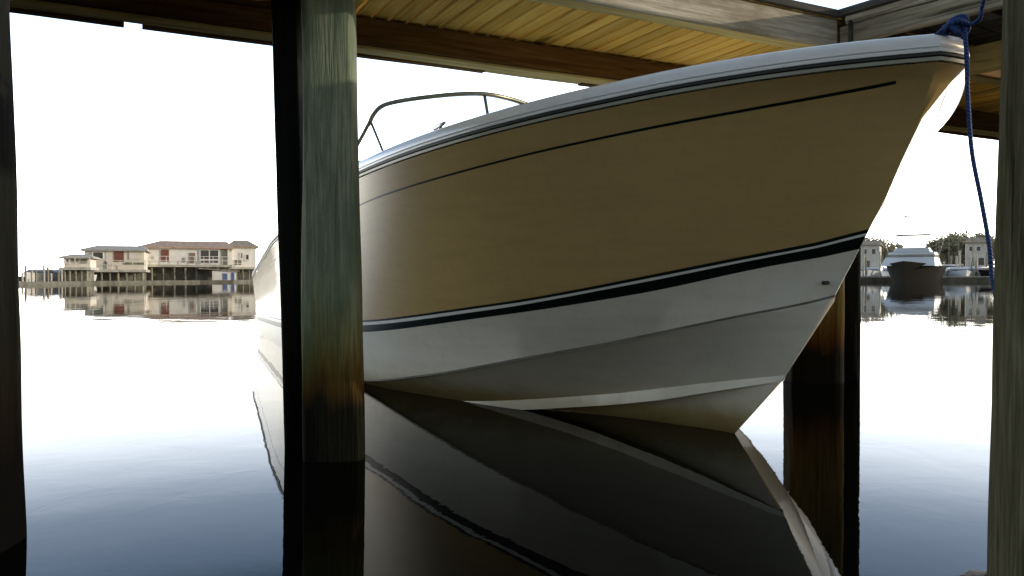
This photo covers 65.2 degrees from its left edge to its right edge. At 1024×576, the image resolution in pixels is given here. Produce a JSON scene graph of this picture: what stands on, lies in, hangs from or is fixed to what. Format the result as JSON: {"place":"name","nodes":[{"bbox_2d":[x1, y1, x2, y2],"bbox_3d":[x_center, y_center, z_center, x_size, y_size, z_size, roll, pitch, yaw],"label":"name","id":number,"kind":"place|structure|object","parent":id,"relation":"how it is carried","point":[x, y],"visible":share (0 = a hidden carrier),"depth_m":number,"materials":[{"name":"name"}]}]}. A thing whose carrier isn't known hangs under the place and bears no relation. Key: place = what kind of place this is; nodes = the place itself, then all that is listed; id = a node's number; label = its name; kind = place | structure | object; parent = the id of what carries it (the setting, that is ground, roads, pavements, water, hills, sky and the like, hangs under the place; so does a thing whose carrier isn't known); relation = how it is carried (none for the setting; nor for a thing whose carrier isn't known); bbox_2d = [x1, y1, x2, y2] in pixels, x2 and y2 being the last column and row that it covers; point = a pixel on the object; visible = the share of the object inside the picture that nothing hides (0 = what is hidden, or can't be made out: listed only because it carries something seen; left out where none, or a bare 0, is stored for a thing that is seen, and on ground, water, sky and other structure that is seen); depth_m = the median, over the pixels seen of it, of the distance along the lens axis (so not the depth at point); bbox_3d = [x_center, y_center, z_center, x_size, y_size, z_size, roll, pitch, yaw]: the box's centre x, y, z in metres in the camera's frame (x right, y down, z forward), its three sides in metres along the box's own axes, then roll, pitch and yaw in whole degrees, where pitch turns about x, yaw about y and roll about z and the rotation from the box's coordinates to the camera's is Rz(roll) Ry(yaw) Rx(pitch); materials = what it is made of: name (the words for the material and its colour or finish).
{"place":"outdoors","nodes":[
{"label":"outdoors","id":0,"kind":"place"},
{"bbox_2d":[0,280,992,575],"bbox_3d":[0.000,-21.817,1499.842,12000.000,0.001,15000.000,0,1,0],"label":"water","id":1,"kind":"structure","parent":0,"point":[152,426],"depth_m":2.83,"materials":[{"name":"blue liquid"}]},
{"bbox_2d":[0,0,26,552],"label":"timber post","id":2,"kind":"object","parent":1,"relation":"in","point":[13,526],"visible":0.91,"depth_m":2.02,"materials":[{"name":"black wood"}]},
{"bbox_2d":[24,265,26,281],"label":"mooring pile","id":3,"kind":"object","parent":1,"relation":"in","point":[25,273],"visible":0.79,"depth_m":66.72,"materials":[{"name":"brown wood"}]},
{"bbox_2d":[23,269,52,281],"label":"cabin cruiser","id":4,"kind":"object","parent":1,"relation":"on","point":[39,275],"visible":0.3,"depth_m":71.35,"materials":[{"name":"white plastic"}]},
{"bbox_2d":[43,265,44,281],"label":"mooring pile","id":5,"kind":"object","parent":1,"relation":"in","point":[43,273],"visible":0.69,"depth_m":67.92,"materials":[{"name":"wood"}]},
{"bbox_2d":[60,270,62,280],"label":"mooring pile","id":6,"kind":"object","parent":1,"relation":"in","point":[61,275],"visible":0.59,"depth_m":69.53,"materials":[{"name":"wood"}]},
{"bbox_2d":[34,269,96,280],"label":"cabin cruiser","id":7,"kind":"object","parent":1,"relation":"on","point":[54,276],"visible":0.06,"depth_m":73.20,"materials":[{"name":"white plastic"}]},
{"bbox_2d":[59,254,100,280],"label":"stilt house","id":8,"kind":"structure","parent":1,"relation":"in","point":[79,267],"depth_m":71.91,"materials":[{"name":"beige"}]},
{"bbox_2d":[80,246,151,280],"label":"stilt house","id":9,"kind":"structure","parent":1,"relation":"in","point":[122,263],"depth_m":80.09,"materials":[{"name":"beige"}]},
{"bbox_2d":[92,251,103,259],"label":"window","id":10,"kind":"structure","parent":9,"relation":"in","point":[100,254],"depth_m":79.42,"materials":[{"name":"grey glass"}]},
{"bbox_2d":[19,280,252,284],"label":"sea wall","id":11,"kind":"structure","parent":1,"relation":"in","point":[117,282],"depth_m":72.95,"materials":[{"name":"grey concrete"}]},
{"bbox_2d":[140,241,239,279],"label":"stilt house","id":12,"kind":"structure","parent":1,"relation":"in","point":[188,260],"depth_m":87.92,"materials":[{"name":"white paint"}]},
{"bbox_2d":[190,253,194,262],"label":"door","id":13,"kind":"structure","parent":12,"relation":"in","point":[191,254],"depth_m":88.14,"materials":[{"name":"brown paint"}]},
{"bbox_2d":[200,249,218,263],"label":"window","id":14,"kind":"structure","parent":12,"relation":"in","point":[203,252],"depth_m":88.77,"materials":[{"name":"grey glass"}]},
{"bbox_2d":[229,240,258,279],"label":"stilt house","id":15,"kind":"structure","parent":1,"relation":"in","point":[243,255],"depth_m":98.02,"materials":[{"name":"white paint"}]},
{"bbox_2d":[271,0,302,449],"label":"timber post","id":16,"kind":"object","parent":1,"relation":"in","point":[286,19],"visible":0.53,"depth_m":3.11,"materials":[{"name":"black wood"}]},
{"bbox_2d":[301,0,364,461],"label":"timber post","id":17,"kind":"object","parent":1,"relation":"in","point":[333,414],"visible":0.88,"depth_m":2.92,"materials":[{"name":"brown wood"}]},
{"bbox_2d":[252,34,969,432],"bbox_3d":[-0.273,-0.183,6.165,2.740,2.582,8.040,0,1,-24],"label":"motor boat","id":18,"kind":"object","parent":1,"relation":"on","point":[680,246],"visible":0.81,"depth_m":3.15,"materials":[{"name":"paint"}]},
{"bbox_2d":[935,0,993,296],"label":"mooring rope","id":19,"kind":"object","parent":18,"relation":"attached to","point":[958,25],"visible":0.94,"depth_m":2.45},
{"bbox_2d":[785,277,844,383],"bbox_3d":[1.960,0.337,5.206,0.348,2.930,0.312,0,1,6],"label":"timber post","id":20,"kind":"object","parent":1,"relation":"in","point":[820,359],"visible":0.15,"depth_m":5.05,"materials":[{"name":"brown wood"}]},
{"bbox_2d":[9,0,1000,140],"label":"roof","id":21,"kind":"structure","parent":20,"relation":"on","point":[587,43],"depth_m":3.75,"materials":[{"name":"brown wood"}]},
{"bbox_2d":[838,0,1002,75],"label":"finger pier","id":22,"kind":"structure","parent":21,"relation":"attached to","point":[871,19],"depth_m":3.60,"materials":[{"name":"wood"}]},
{"bbox_2d":[844,247,860,381],"bbox_3d":[2.191,0.337,5.205,0.129,2.930,0.126,0,1,4],"label":"guide post","id":23,"kind":"object","parent":1,"relation":"in","point":[852,343],"visible":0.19,"depth_m":5.15,"materials":[{"name":"black wood"}]},
{"bbox_2d":[862,249,863,275],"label":"mooring pile","id":24,"kind":"object","parent":1,"relation":"in","point":[863,262],"visible":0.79,"depth_m":102.35,"materials":[{"name":"wood"}]},
{"bbox_2d":[865,257,866,275],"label":"mooring pile","id":25,"kind":"object","parent":1,"relation":"in","point":[865,266],"visible":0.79,"depth_m":103.64,"materials":[{"name":"grey wood"}]},
{"bbox_2d":[861,267,882,275],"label":"cabin cruiser","id":26,"kind":"object","parent":1,"relation":"on","point":[872,271],"visible":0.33,"depth_m":104.89,"materials":[{"name":"white plastic"}]},
{"bbox_2d":[879,259,880,275],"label":"mooring pile","id":27,"kind":"object","parent":1,"relation":"in","point":[879,267],"visible":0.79,"depth_m":99.31,"materials":[{"name":"wood"}]},
{"bbox_2d":[880,215,949,281],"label":"sport fishing boat","id":28,"kind":"object","parent":1,"relation":"on","point":[921,264],"visible":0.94,"depth_m":86.43,"materials":[{"name":"white plastic"}]},
{"bbox_2d":[881,270,948,275],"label":"cabin cruiser","id":29,"kind":"object","parent":1,"relation":"on","point":[887,273],"visible":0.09,"depth_m":99.76,"materials":[{"name":"white plastic"}]},
{"bbox_2d":[861,276,989,281],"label":"floating dock","id":30,"kind":"object","parent":1,"relation":"on","point":[944,278],"visible":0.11,"depth_m":97.09,"materials":[{"name":"concrete"}]},
{"bbox_2d":[941,264,962,267],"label":"cabin cruiser","id":31,"kind":"object","parent":1,"relation":"on","point":[949,265],"visible":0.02,"depth_m":106.06,"materials":[{"name":"white plastic"}]},
{"bbox_2d":[946,267,970,275],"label":"cabin cruiser","id":32,"kind":"object","parent":1,"relation":"on","point":[960,271],"visible":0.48,"depth_m":99.62,"materials":[{"name":"white plastic"}]},
{"bbox_2d":[958,223,958,263],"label":"sailboat","id":33,"kind":"object","parent":1,"relation":"on","point":[958,243],"visible":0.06,"depth_m":112.88,"materials":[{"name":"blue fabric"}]},
{"bbox_2d":[959,250,960,266],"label":"mooring pile","id":34,"kind":"object","parent":1,"relation":"in","point":[959,258],"visible":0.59,"depth_m":104.98,"materials":[{"name":"wood"}]},
{"bbox_2d":[963,215,972,266],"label":"sailboat","id":35,"kind":"object","parent":1,"relation":"on","point":[972,241],"visible":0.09,"depth_m":114.61,"materials":[{"name":"grey wood"}]},
{"bbox_2d":[957,569,986,575],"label":"rock","id":36,"kind":"object","parent":1,"relation":"in","point":[970,572],"visible":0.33,"depth_m":1.79,"materials":[{"name":"grey stone"}]},
{"bbox_2d":[970,267,988,275],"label":"cabin cruiser","id":37,"kind":"object","parent":1,"relation":"on","point":[973,272],"visible":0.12,"depth_m":100.99,"materials":[{"name":"beige"}]},
{"bbox_2d":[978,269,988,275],"bbox_3d":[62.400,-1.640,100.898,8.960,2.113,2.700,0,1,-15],"label":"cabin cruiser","id":38,"kind":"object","parent":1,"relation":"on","point":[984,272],"visible":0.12,"depth_m":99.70,"materials":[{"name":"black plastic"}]},
{"bbox_2d":[986,251,987,266],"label":"mooring pile","id":39,"kind":"object","parent":1,"relation":"in","point":[986,258],"visible":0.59,"depth_m":107.16,"materials":[{"name":"grey wood"}]},
{"bbox_2d":[987,0,1023,575],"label":"timber post","id":40,"kind":"object","parent":1,"relation":"in","point":[1005,542],"visible":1,"depth_m":1.46,"materials":[{"name":"brown wood"}]},
{"bbox_2d":[10,0,997,275],"label":"sky","id":41,"kind":"structure","parent":0,"point":[130,135],"materials":[{"name":"white"}]},
{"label":"shore","id":42,"kind":"structure","parent":0,"visible":0},
{"bbox_2d":[861,240,883,268],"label":"shore house","id":43,"kind":"structure","parent":42,"relation":"on","point":[872,249],"depth_m":121.90,"materials":[{"name":"beige"}]},
{"bbox_2d":[871,248,875,254],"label":"window","id":44,"kind":"structure","parent":43,"relation":"in","point":[873,250],"depth_m":121.66,"materials":[{"name":"grey glass"}]},
{"bbox_2d":[864,236,884,241],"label":"tree","id":45,"kind":"object","parent":42,"relation":"on","point":[866,238],"visible":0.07,"depth_m":128.98,"materials":[{"name":"green plant"}]},
{"bbox_2d":[866,237,895,263],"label":"tree","id":46,"kind":"object","parent":42,"relation":"on","point":[885,252],"visible":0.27,"depth_m":126.82,"materials":[{"name":"green plant"}]},
{"bbox_2d":[888,242,903,251],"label":"tree","id":47,"kind":"object","parent":42,"relation":"on","point":[897,246],"visible":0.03,"depth_m":134.33,"materials":[{"name":"green plant"}]},
{"bbox_2d":[925,237,954,263],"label":"tree","id":48,"kind":"object","parent":42,"relation":"on","point":[932,245],"visible":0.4,"depth_m":130.57,"materials":[{"name":"green plant"}]},
{"bbox_2d":[937,230,966,263],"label":"tree","id":49,"kind":"object","parent":42,"relation":"on","point":[951,241],"visible":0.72,"depth_m":128.80,"materials":[{"name":"green plant"}]},
{"bbox_2d":[956,230,984,237],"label":"tree","id":50,"kind":"object","parent":42,"relation":"on","point":[962,234],"visible":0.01,"depth_m":135.40,"materials":[{"name":"green plant"}]},
{"bbox_2d":[963,237,986,266],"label":"shore house","id":51,"kind":"structure","parent":42,"relation":"on","point":[979,246],"depth_m":122.02,"materials":[{"name":"beige"}]},
{"bbox_2d":[978,257,984,265],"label":"window","id":52,"kind":"structure","parent":51,"relation":"in","point":[981,260],"depth_m":121.63,"materials":[{"name":"grey glass"}]},
{"bbox_2d":[976,233,994,266],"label":"tree","id":53,"kind":"object","parent":42,"relation":"on","point":[992,240],"visible":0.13,"depth_m":126.83,"materials":[{"name":"green plant"}]}
]}

